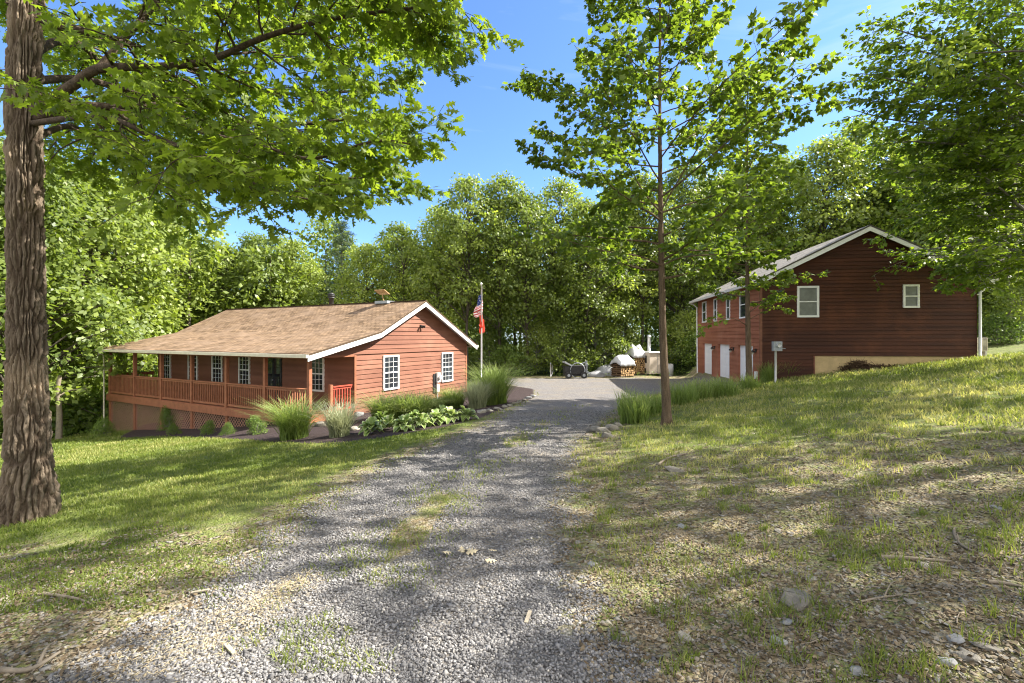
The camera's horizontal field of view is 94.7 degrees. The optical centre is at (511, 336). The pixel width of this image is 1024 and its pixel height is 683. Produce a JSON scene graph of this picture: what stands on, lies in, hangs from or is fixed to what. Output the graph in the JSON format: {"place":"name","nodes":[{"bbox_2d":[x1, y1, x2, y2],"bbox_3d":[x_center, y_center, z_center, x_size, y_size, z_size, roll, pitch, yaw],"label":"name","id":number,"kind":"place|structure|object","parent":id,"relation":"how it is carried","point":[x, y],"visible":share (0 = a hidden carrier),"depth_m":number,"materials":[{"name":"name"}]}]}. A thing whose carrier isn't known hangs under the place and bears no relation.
{"place":"outdoors","nodes":[
{"label":"outdoors","id":0,"kind":"place"},
{"bbox_2d":[240,390,344,440],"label":"ornamental grass","id":1,"kind":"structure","parent":0,"point":[292,424],"depth_m":12.41,"materials":[{"name":"plant"}]},
{"bbox_2d":[297,397,370,437],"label":"ornamental grass","id":2,"kind":"object","parent":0,"point":[338,422],"depth_m":11.76,"materials":[{"name":"plant"}]},
{"bbox_2d":[338,389,441,418],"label":"ornamental grass","id":3,"kind":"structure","parent":0,"point":[378,405],"depth_m":15.46,"materials":[{"name":"plant"}]},
{"bbox_2d":[46,375,739,682],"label":"driveway","id":4,"kind":"structure","parent":0,"point":[560,394],"depth_m":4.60,"materials":[{"name":"gravel"}]},
{"bbox_2d":[41,563,327,682],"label":"spilled straw","id":5,"kind":"object","parent":4,"relation":"on","point":[261,599],"visible":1,"depth_m":2.79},
{"bbox_2d":[213,404,589,674],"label":"track weeds","id":6,"kind":"object","parent":4,"relation":"on","point":[371,583],"visible":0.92,"depth_m":3.57,"materials":[{"name":"green plant"}]},
{"bbox_2d":[562,361,590,378],"bbox_3d":[4.617,2.333,33.230,1.994,1.220,0.840,0,0,-9],"label":"farm implement","id":7,"kind":"object","parent":4,"relation":"on","point":[570,371],"visible":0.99,"depth_m":32.92,"materials":[{"name":"metal"}]},
{"bbox_2d":[370,387,456,415],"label":"ornamental grass","id":8,"kind":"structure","parent":0,"point":[425,405],"depth_m":15.46,"materials":[{"name":"plant"}]},
{"bbox_2d":[426,385,467,408],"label":"ornamental grass","id":9,"kind":"object","parent":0,"point":[457,400],"depth_m":17.87,"materials":[{"name":"plant"}]},
{"bbox_2d":[454,376,500,408],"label":"ornamental grass","id":10,"kind":"object","parent":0,"point":[477,396],"depth_m":16.60,"materials":[{"name":"plant"}]},
{"bbox_2d":[450,360,532,404],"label":"ornamental grass","id":11,"kind":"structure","parent":0,"point":[500,396],"depth_m":17.56,"materials":[{"name":"plant"}]},
{"bbox_2d":[0,331,1023,682],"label":"ground","id":12,"kind":"structure","parent":0,"point":[208,529],"depth_m":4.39,"materials":[{"name":"plant"}]},
{"bbox_2d":[0,641,60,673],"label":"fallen branch","id":13,"kind":"object","parent":12,"relation":"on","point":[12,670],"visible":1,"depth_m":2.42,"materials":[{"name":"brown wood"}]},
{"bbox_2d":[55,376,86,439],"bbox_3d":[-20.111,3.340,21.503,1.325,3.117,0.266,0,0,0],"label":"dead snag","id":14,"kind":"object","parent":12,"relation":"on","point":[59,423],"visible":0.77,"depth_m":21.43,"materials":[{"name":"wood"}]},
{"bbox_2d":[48,353,108,432],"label":"sapling","id":15,"kind":"object","parent":12,"relation":"on","point":[74,364],"visible":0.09,"depth_m":25.84,"materials":[{"name":"green plant"}]},
{"bbox_2d":[0,125,160,439],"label":"woodland tree","id":16,"kind":"object","parent":12,"relation":"on","point":[52,256],"visible":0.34,"depth_m":24.01,"materials":[{"name":"green plant"}]},
{"bbox_2d":[0,154,193,430],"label":"woodland tree","id":17,"kind":"object","parent":12,"relation":"on","point":[100,205],"visible":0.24,"depth_m":28.39,"materials":[{"name":"green plant"}]},
{"bbox_2d":[52,387,147,433],"bbox_3d":[-22.493,4.185,25.557,3.212,2.873,3.934,0,0,18],"label":"woodland bush","id":18,"kind":"object","parent":12,"relation":"on","point":[84,423],"visible":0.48,"depth_m":25.36,"materials":[{"name":"green plant"}]},
{"bbox_2d":[87,416,120,437],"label":"garden shrub","id":19,"kind":"object","parent":12,"relation":"on","point":[101,430],"visible":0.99,"depth_m":20.54,"materials":[{"name":"green plant"}]},
{"bbox_2d":[47,174,217,378],"bbox_3d":[-27.815,-2.723,33.980,13.517,17.644,13.748,0,0,18],"label":"woodland tree","id":20,"kind":"object","parent":12,"relation":"on","point":[124,246],"visible":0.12,"depth_m":32.70,"materials":[{"name":"green plant"}]},
{"bbox_2d":[98,201,206,356],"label":"woodland tree","id":21,"kind":"object","parent":12,"relation":"on","point":[175,270],"visible":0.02,"depth_m":38.49,"materials":[{"name":"green plant"}]},
{"bbox_2d":[140,238,232,358],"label":"woodland tree","id":22,"kind":"object","parent":12,"relation":"on","point":[198,255],"visible":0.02,"depth_m":40.11,"materials":[{"name":"green plant"}]},
{"bbox_2d":[184,241,265,325],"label":"woodland tree","id":23,"kind":"object","parent":12,"relation":"on","point":[229,263],"visible":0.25,"depth_m":39.16,"materials":[{"name":"green plant"}]},
{"bbox_2d":[192,230,317,316],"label":"woodland tree","id":24,"kind":"object","parent":12,"relation":"on","point":[261,241],"visible":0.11,"depth_m":40.95,"materials":[{"name":"green plant"}]},
{"bbox_2d":[0,0,524,527],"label":"oak tree","id":25,"kind":"object","parent":12,"relation":"on","point":[244,160],"visible":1,"depth_m":5.37,"materials":[{"name":"green plant"}]},
{"bbox_2d":[95,289,478,430],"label":"ranch house","id":26,"kind":"structure","parent":12,"relation":"on","point":[217,367],"depth_m":21.34,"materials":[{"name":"wood"}]},
{"bbox_2d":[211,356,222,381],"bbox_3d":[-14.254,1.540,22.809,0.840,1.460,0.075,0,0,28],"label":"window","id":27,"kind":"structure","parent":26,"relation":"in","point":[216,361],"depth_m":22.81,"materials":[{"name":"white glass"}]},
{"bbox_2d":[238,357,250,383],"bbox_3d":[-12.372,1.540,21.808,0.840,1.460,0.075,0,0,28],"label":"window","id":28,"kind":"structure","parent":26,"relation":"in","point":[244,370],"depth_m":21.82,"materials":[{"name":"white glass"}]},
{"bbox_2d":[268,358,281,401],"bbox_3d":[-10.548,1.820,20.831,1.120,2.100,0.090,0,0,28],"label":"door","id":29,"kind":"structure","parent":26,"relation":"in","point":[274,364],"depth_m":20.74,"materials":[{"name":"metal"}]},
{"bbox_2d":[312,358,324,391],"bbox_3d":[-8.063,1.540,19.519,0.840,1.460,0.075,0,0,28],"label":"window","id":30,"kind":"structure","parent":26,"relation":"in","point":[318,371],"depth_m":19.50,"materials":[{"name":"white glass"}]},
{"bbox_2d":[383,355,399,390],"bbox_3d":[-5.219,1.550,20.401,0.075,1.480,0.970,0,0,28],"label":"window","id":31,"kind":"structure","parent":26,"relation":"in","point":[390,362],"depth_m":20.38,"materials":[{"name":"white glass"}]},
{"bbox_2d":[441,352,452,381],"bbox_3d":[-3.291,1.550,24.031,0.075,1.480,0.950,0,0,28],"label":"window","id":32,"kind":"structure","parent":26,"relation":"in","point":[447,357],"depth_m":23.99,"materials":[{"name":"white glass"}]},
{"bbox_2d":[253,237,326,307],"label":"woodland tree","id":33,"kind":"object","parent":12,"relation":"on","point":[290,250],"visible":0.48,"depth_m":40.16,"materials":[{"name":"green plant"}]},
{"bbox_2d":[110,386,533,443],"bbox_3d":[-9.134,3.461,19.311,20.389,2.442,17.502,0,0,0],"label":"mulch bed","id":34,"kind":"object","parent":12,"relation":"on","point":[318,434],"visible":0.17,"depth_m":15.11,"materials":[{"name":"soil"}]},
{"bbox_2d":[156,405,182,431],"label":"garden shrub","id":35,"kind":"object","parent":34,"relation":"on","point":[165,416],"visible":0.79,"depth_m":20.96,"materials":[{"name":"green plant"}]},
{"bbox_2d":[245,415,267,434],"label":"garden shrub","id":36,"kind":"object","parent":34,"relation":"on","point":[255,424],"visible":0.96,"depth_m":14.80,"materials":[{"name":"green plant"}]},
{"bbox_2d":[358,417,384,435],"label":"hosta","id":37,"kind":"object","parent":34,"relation":"on","point":[371,424],"visible":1,"depth_m":11.39,"materials":[{"name":"green plant"}]},
{"bbox_2d":[391,414,418,432],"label":"hosta","id":38,"kind":"object","parent":34,"relation":"on","point":[401,423],"visible":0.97,"depth_m":11.81,"materials":[{"name":"green plant"}]},
{"bbox_2d":[408,412,434,428],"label":"hosta","id":39,"kind":"object","parent":34,"relation":"on","point":[421,419],"visible":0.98,"depth_m":11.94,"materials":[{"name":"green plant"}]},
{"bbox_2d":[426,409,450,426],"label":"hosta","id":40,"kind":"object","parent":34,"relation":"on","point":[436,414],"visible":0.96,"depth_m":12.38,"materials":[{"name":"green plant"}]},
{"bbox_2d":[442,406,463,423],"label":"hosta","id":41,"kind":"object","parent":34,"relation":"on","point":[451,413],"visible":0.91,"depth_m":12.66,"materials":[{"name":"green plant"}]},
{"bbox_2d":[297,265,346,304],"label":"woodland tree","id":42,"kind":"object","parent":12,"relation":"on","point":[324,284],"visible":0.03,"depth_m":46.15,"materials":[{"name":"green plant"}]},
{"bbox_2d":[312,220,361,304],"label":"pine tree","id":43,"kind":"object","parent":12,"relation":"on","point":[341,238],"visible":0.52,"depth_m":43.81,"materials":[{"name":"green plant"}]},
{"bbox_2d":[0,363,689,444],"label":"forest undergrowth","id":44,"kind":"object","parent":12,"relation":"on","point":[91,427],"visible":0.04,"depth_m":25.68,"materials":[{"name":"green plant"}]},
{"bbox_2d":[328,241,412,303],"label":"woodland tree","id":45,"kind":"object","parent":12,"relation":"on","point":[365,266],"visible":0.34,"depth_m":39.90,"materials":[{"name":"green plant"}]},
{"bbox_2d":[360,221,447,307],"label":"woodland tree","id":46,"kind":"object","parent":12,"relation":"on","point":[401,233],"visible":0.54,"depth_m":39.28,"materials":[{"name":"green plant"}]},
{"bbox_2d":[387,204,490,333],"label":"woodland tree","id":47,"kind":"object","parent":12,"relation":"on","point":[449,316],"visible":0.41,"depth_m":37.82,"materials":[{"name":"green plant"}]},
{"bbox_2d":[410,172,506,377],"bbox_3d":[-3.963,-4.440,37.177,7.788,16.604,8.522,0,0,6],"label":"woodland tree","id":48,"kind":"object","parent":12,"relation":"on","point":[468,183],"visible":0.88,"depth_m":35.97,"materials":[{"name":"green plant"}]},
{"bbox_2d":[433,170,544,371],"bbox_3d":[-1.705,-4.773,37.206,9.264,16.843,10.044,0,0,8],"label":"woodland tree","id":49,"kind":"object","parent":12,"relation":"on","point":[494,188],"visible":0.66,"depth_m":36.53,"materials":[{"name":"green plant"}]},
{"bbox_2d":[468,318,514,373],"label":"sapling","id":50,"kind":"object","parent":12,"relation":"on","point":[490,330],"visible":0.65,"depth_m":37.67,"materials":[{"name":"green plant"}]},
{"bbox_2d":[0,377,1023,682],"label":"leaf litter","id":51,"kind":"object","parent":12,"relation":"on","point":[646,657],"visible":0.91,"depth_m":3.01,"materials":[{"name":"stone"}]},
{"bbox_2d":[0,138,1023,435],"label":"woodland canopy","id":52,"kind":"object","parent":12,"relation":"on","point":[274,264],"visible":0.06,"depth_m":37.82,"materials":[{"name":"green plant"}]},
{"bbox_2d":[0,428,1023,682],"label":"twig litter","id":53,"kind":"object","parent":12,"relation":"on","point":[662,590],"visible":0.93,"depth_m":3.05,"materials":[{"name":"brown wood"}]},
{"bbox_2d":[487,343,538,376],"bbox_3d":[0.078,2.032,36.150,4.327,3.160,3.533,0,0,33],"label":"woodland bush","id":54,"kind":"object","parent":12,"relation":"on","point":[512,354],"visible":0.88,"depth_m":35.53,"materials":[{"name":"green plant"}]},
{"bbox_2d":[480,187,578,373],"bbox_3d":[1.312,-4.010,37.269,7.992,15.065,8.880,0,0,-26],"label":"woodland tree","id":55,"kind":"object","parent":12,"relation":"on","point":[527,216],"visible":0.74,"depth_m":35.95,"materials":[{"name":"green plant"}]},
{"bbox_2d":[508,320,569,374],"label":"sapling","id":56,"kind":"object","parent":12,"relation":"on","point":[536,339],"visible":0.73,"depth_m":36.54,"materials":[{"name":"green plant"}]},
{"bbox_2d":[516,174,613,371],"bbox_3d":[3.855,-4.896,38.456,8.692,16.936,7.944,0,0,-25],"label":"woodland tree","id":57,"kind":"object","parent":12,"relation":"on","point":[565,194],"visible":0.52,"depth_m":37.73,"materials":[{"name":"green plant"}]},
{"bbox_2d":[532,309,598,374],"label":"sapling","id":58,"kind":"object","parent":12,"relation":"on","point":[564,320],"visible":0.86,"depth_m":35.97,"materials":[{"name":"green plant"}]},
{"bbox_2d":[546,197,645,370],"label":"woodland tree","id":59,"kind":"object","parent":12,"relation":"on","point":[584,206],"visible":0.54,"depth_m":36.11,"materials":[{"name":"green plant"}]},
{"bbox_2d":[557,295,634,371],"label":"sapling","id":60,"kind":"object","parent":12,"relation":"on","point":[595,363],"visible":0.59,"depth_m":36.32,"materials":[{"name":"green plant"}]},
{"bbox_2d":[582,305,651,367],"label":"sapling","id":61,"kind":"object","parent":12,"relation":"on","point":[627,331],"visible":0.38,"depth_m":37.56,"materials":[{"name":"green plant"}]},
{"bbox_2d":[569,188,674,350],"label":"woodland tree","id":62,"kind":"object","parent":12,"relation":"on","point":[645,291],"visible":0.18,"depth_m":38.72,"materials":[{"name":"green plant"}]},
{"bbox_2d":[611,363,634,377],"bbox_3d":[8.062,2.458,34.313,1.397,1.062,1.046,0,0,-32],"label":"firewood stack","id":63,"kind":"object","parent":12,"relation":"on","point":[617,370],"visible":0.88,"depth_m":33.96,"materials":[{"name":"brown wood"}]},
{"bbox_2d":[609,355,635,366],"bbox_3d":[8.042,1.737,34.300,1.581,0.838,1.224,0,0,-32],"label":"tarp","id":64,"kind":"object","parent":63,"relation":"on","point":[624,360],"visible":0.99,"depth_m":33.91,"materials":[{"name":"plastic"}]},
{"bbox_2d":[610,389,655,423],"bbox_3d":[2.974,1.715,11.499,1.325,0.845,1.404,0,0,0],"label":"bank grass clump","id":65,"kind":"object","parent":12,"relation":"on","point":[636,411],"visible":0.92,"depth_m":11.38,"materials":[{"name":"plant"}]},
{"bbox_2d":[630,356,644,374],"bbox_3d":[9.405,2.212,35.998,1.169,1.506,1.046,0,0,-26],"label":"firewood stack","id":66,"kind":"object","parent":12,"relation":"on","point":[639,364],"visible":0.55,"depth_m":35.57,"materials":[{"name":"brown wood"}]},
{"bbox_2d":[625,344,645,357],"bbox_3d":[9.407,1.119,36.000,1.377,1.026,1.224,0,0,-26],"label":"tarp","id":67,"kind":"object","parent":66,"relation":"on","point":[637,351],"visible":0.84,"depth_m":35.61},
{"bbox_2d":[586,168,692,344],"bbox_3d":[10.890,-5.294,40.495,9.033,17.600,8.255,0,0,-44],"label":"woodland tree","id":68,"kind":"object","parent":12,"relation":"on","point":[644,178],"visible":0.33,"depth_m":38.94,"materials":[{"name":"green plant"}]},
{"bbox_2d":[624,388,677,414],"bbox_3d":[3.831,1.817,13.042,1.478,0.754,1.494,0,0,0],"label":"bank grass clump","id":69,"kind":"object","parent":12,"relation":"on","point":[657,407],"visible":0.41,"depth_m":12.85,"materials":[{"name":"plant"}]},
{"bbox_2d":[644,335,660,374],"bbox_3d":[10.686,1.433,36.200,1.560,3.130,1.640,0,0,-20],"label":"outdoor boiler","id":70,"kind":"object","parent":12,"relation":"on","point":[652,361],"visible":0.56,"depth_m":35.48,"materials":[{"name":"beige metal"}]},
{"bbox_2d":[501,0,845,424],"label":"tulip tree","id":71,"kind":"object","parent":12,"relation":"on","point":[610,148],"visible":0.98,"depth_m":9.93,"materials":[{"name":"green plant"}]},
{"bbox_2d":[657,309,696,365],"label":"sapling","id":72,"kind":"object","parent":12,"relation":"on","point":[683,323],"visible":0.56,"depth_m":37.76,"materials":[{"name":"green plant"}]},
{"bbox_2d":[625,155,735,356],"bbox_3d":[13.666,-6.293,40.678,9.976,18.138,10.817,0,0,42],"label":"woodland tree","id":73,"kind":"object","parent":12,"relation":"on","point":[681,191],"visible":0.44,"depth_m":39.71,"materials":[{"name":"green plant"}]},
{"bbox_2d":[656,378,704,404],"bbox_3d":[5.289,1.745,14.953,1.678,0.833,1.718,0,0,0],"label":"bank grass clump","id":74,"kind":"object","parent":12,"relation":"on","point":[685,394],"visible":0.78,"depth_m":14.65,"materials":[{"name":"plant"}]},
{"bbox_2d":[668,330,696,367],"bbox_3d":[14.311,1.131,36.983,3.854,3.448,4.720,0,0,36],"label":"woodland bush","id":75,"kind":"object","parent":12,"relation":"on","point":[689,354],"visible":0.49,"depth_m":36.20,"materials":[{"name":"green plant"}]},
{"bbox_2d":[681,377,718,400],"bbox_3d":[6.249,1.726,15.681,1.780,0.834,1.746,0,0,0],"label":"bank grass clump","id":76,"kind":"object","parent":12,"relation":"on","point":[706,387],"visible":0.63,"depth_m":15.42,"materials":[{"name":"plant"}]},
{"bbox_2d":[635,169,809,352],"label":"woodland tree","id":77,"kind":"object","parent":12,"relation":"on","point":[719,274],"visible":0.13,"depth_m":41.84,"materials":[{"name":"green plant"}]},
{"bbox_2d":[702,374,750,397],"bbox_3d":[7.033,1.638,15.582,1.674,0.795,1.515,0,0,0],"label":"bank grass clump","id":78,"kind":"object","parent":12,"relation":"on","point":[729,389],"visible":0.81,"depth_m":15.37,"materials":[{"name":"plant"}]},
{"bbox_2d":[733,373,766,389],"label":"bank grass clump","id":79,"kind":"object","parent":12,"relation":"on","point":[753,383],"visible":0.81,"depth_m":17.80,"materials":[{"name":"plant"}]},
{"bbox_2d":[673,57,829,383],"bbox_3d":[8.831,-4.247,18.069,5.000,12.933,5.141,0,0,-36],"label":"tulip tree","id":80,"kind":"object","parent":12,"relation":"on","point":[782,200],"visible":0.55,"depth_m":17.66,"materials":[{"name":"green plant"}]},
{"bbox_2d":[696,160,811,295],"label":"woodland tree","id":81,"kind":"object","parent":12,"relation":"on","point":[743,169],"visible":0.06,"depth_m":44.03,"materials":[{"name":"green plant"}]},
{"bbox_2d":[754,360,781,383],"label":"bank grass clump","id":82,"kind":"object","parent":12,"relation":"on","point":[768,374],"visible":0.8,"depth_m":21.69,"materials":[{"name":"plant"}]},
{"bbox_2d":[772,341,785,381],"bbox_3d":[11.641,1.252,20.544,0.531,2.070,0.290,0,0,7],"label":"meter pedestal","id":83,"kind":"object","parent":12,"relation":"on","point":[776,346],"visible":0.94,"depth_m":20.56,"materials":[{"name":"metal"}]},
{"bbox_2d":[569,400,1023,682],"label":"bank tufts","id":84,"kind":"object","parent":12,"relation":"on","point":[882,651],"visible":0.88,"depth_m":3.25,"materials":[{"name":"green plant"}]},
{"bbox_2d":[780,588,812,610],"bbox_3d":[1.761,1.643,2.945,0.210,0.092,0.177,-1,-1,-44],"label":"loose rock","id":85,"kind":"object","parent":12,"relation":"on","point":[791,594],"visible":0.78,"depth_m":2.90,"materials":[{"name":"stone"}]},
{"bbox_2d":[743,153,852,267],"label":"woodland tree","id":86,"kind":"object","parent":12,"relation":"on","point":[805,211],"visible":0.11,"depth_m":42.05,"materials":[{"name":"green plant"}]},
{"bbox_2d":[757,132,887,260],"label":"woodland tree","id":87,"kind":"object","parent":12,"relation":"on","point":[821,146],"visible":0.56,"depth_m":40.17,"materials":[{"name":"green plant"}]},
{"bbox_2d":[689,224,998,383],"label":"garage building","id":88,"kind":"structure","parent":12,"relation":"on","point":[844,312],"depth_m":21.46,"materials":[{"name":"wood"}]},
{"bbox_2d":[705,343,711,373],"bbox_3d":[12.940,1.705,30.945,0.052,2.490,2.200,0,0,8],"label":"garage door","id":89,"kind":"structure","parent":88,"relation":"in","point":[708,352],"depth_m":31.05,"materials":[{"name":"white paint"}]},
{"bbox_2d":[720,344,728,377],"bbox_3d":[12.443,1.705,27.430,0.052,2.490,2.200,0,0,8],"label":"garage door","id":90,"kind":"structure","parent":88,"relation":"in","point":[724,349],"depth_m":27.65,"materials":[{"name":"white paint"}]},
{"bbox_2d":[740,345,752,380],"bbox_3d":[11.940,1.705,23.875,0.052,2.490,2.220,0,0,8],"label":"garage door","id":91,"kind":"structure","parent":88,"relation":"in","point":[742,348],"depth_m":24.49,"materials":[{"name":"white paint"}]},
{"bbox_2d":[797,286,818,316],"bbox_3d":[13.587,-1.600,21.665,0.930,1.440,0.075,0,0,8],"label":"window","id":92,"kind":"structure","parent":88,"relation":"in","point":[807,296],"depth_m":21.67,"materials":[{"name":"glass"}]},
{"bbox_2d":[903,284,919,307],"bbox_3d":[17.823,-1.800,21.067,0.660,1.040,0.075,0,0,8],"label":"window","id":93,"kind":"structure","parent":88,"relation":"in","point":[911,292],"depth_m":21.07,"materials":[{"name":"glass"}]},
{"bbox_2d":[780,115,915,247],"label":"woodland tree","id":94,"kind":"object","parent":12,"relation":"on","point":[852,132],"visible":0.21,"depth_m":41.78,"materials":[{"name":"green plant"}]},
{"bbox_2d":[833,358,902,371],"bbox_3d":[15.336,1.393,21.174,1.100,0.980,3.868,0,0,-29],"label":"brush heap","id":95,"kind":"object","parent":12,"relation":"on","point":[856,364],"visible":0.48,"depth_m":20.80,"materials":[{"name":"plant"}]},
{"bbox_2d":[835,135,953,253],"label":"woodland tree","id":96,"kind":"object","parent":12,"relation":"on","point":[888,162],"visible":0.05,"depth_m":41.31,"materials":[{"name":"green plant"}]},
{"bbox_2d":[881,554,951,561],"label":"fallen branch","id":97,"kind":"object","parent":12,"relation":"on","point":[914,558],"visible":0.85,"depth_m":3.27,"materials":[{"name":"brown wood"}]},
{"bbox_2d":[822,0,1023,297],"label":"overhanging tree","id":98,"kind":"object","parent":12,"relation":"on","point":[963,127],"visible":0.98,"depth_m":15.60,"materials":[{"name":"green plant"}]},
{"bbox_2d":[856,138,1023,333],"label":"woodland tree","id":99,"kind":"object","parent":12,"relation":"on","point":[904,205],"visible":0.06,"depth_m":39.34,"materials":[{"name":"green plant"}]},
{"bbox_2d":[892,0,1023,92],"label":"shade tree","id":100,"kind":"object","parent":12,"relation":"on","point":[976,44],"visible":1,"depth_m":13.17,"materials":[{"name":"green plant"}]},
{"bbox_2d":[951,650,981,662],"bbox_3d":[2.235,1.573,2.319,0.077,0.034,0.110,1,-6,-42],"label":"loose rock","id":101,"kind":"object","parent":12,"relation":"on","point":[975,658],"visible":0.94,"depth_m":2.30,"materials":[{"name":"stone"}]},
{"bbox_2d":[927,91,1023,338],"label":"woodland tree","id":102,"kind":"object","parent":12,"relation":"on","point":[1011,228],"visible":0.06,"depth_m":29.81,"materials":[{"name":"green plant"}]},
{"bbox_2d":[931,169,1023,334],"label":"woodland tree","id":103,"kind":"object","parent":12,"relation":"on","point":[991,296],"visible":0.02,"depth_m":34.99,"materials":[{"name":"green plant"}]},
{"bbox_2d":[969,641,1002,652],"bbox_3d":[2.378,1.554,2.360,0.138,0.026,0.076,8,-6,19],"label":"loose rock","id":104,"kind":"object","parent":12,"relation":"on","point":[986,646],"visible":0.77,"depth_m":2.34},
{"bbox_2d":[977,312,1023,344],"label":"woodland bush","id":105,"kind":"object","parent":12,"relation":"on","point":[997,323],"visible":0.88,"depth_m":25.83,"materials":[{"name":"green plant"}]},
{"bbox_2d":[977,271,1023,338],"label":"sapling","id":106,"kind":"object","parent":12,"relation":"on","point":[1018,306],"visible":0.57,"depth_m":26.76,"materials":[{"name":"green plant"}]},
{"bbox_2d":[0,0,1023,342],"label":"sky","id":107,"kind":"structure","parent":0,"point":[494,117],"materials":[{"name":"blue"}]},
{"bbox_2d":[561,349,1023,682],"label":"bank grass","id":108,"kind":"structure","parent":0,"point":[955,370],"depth_m":8.56,"materials":[{"name":"plant"}]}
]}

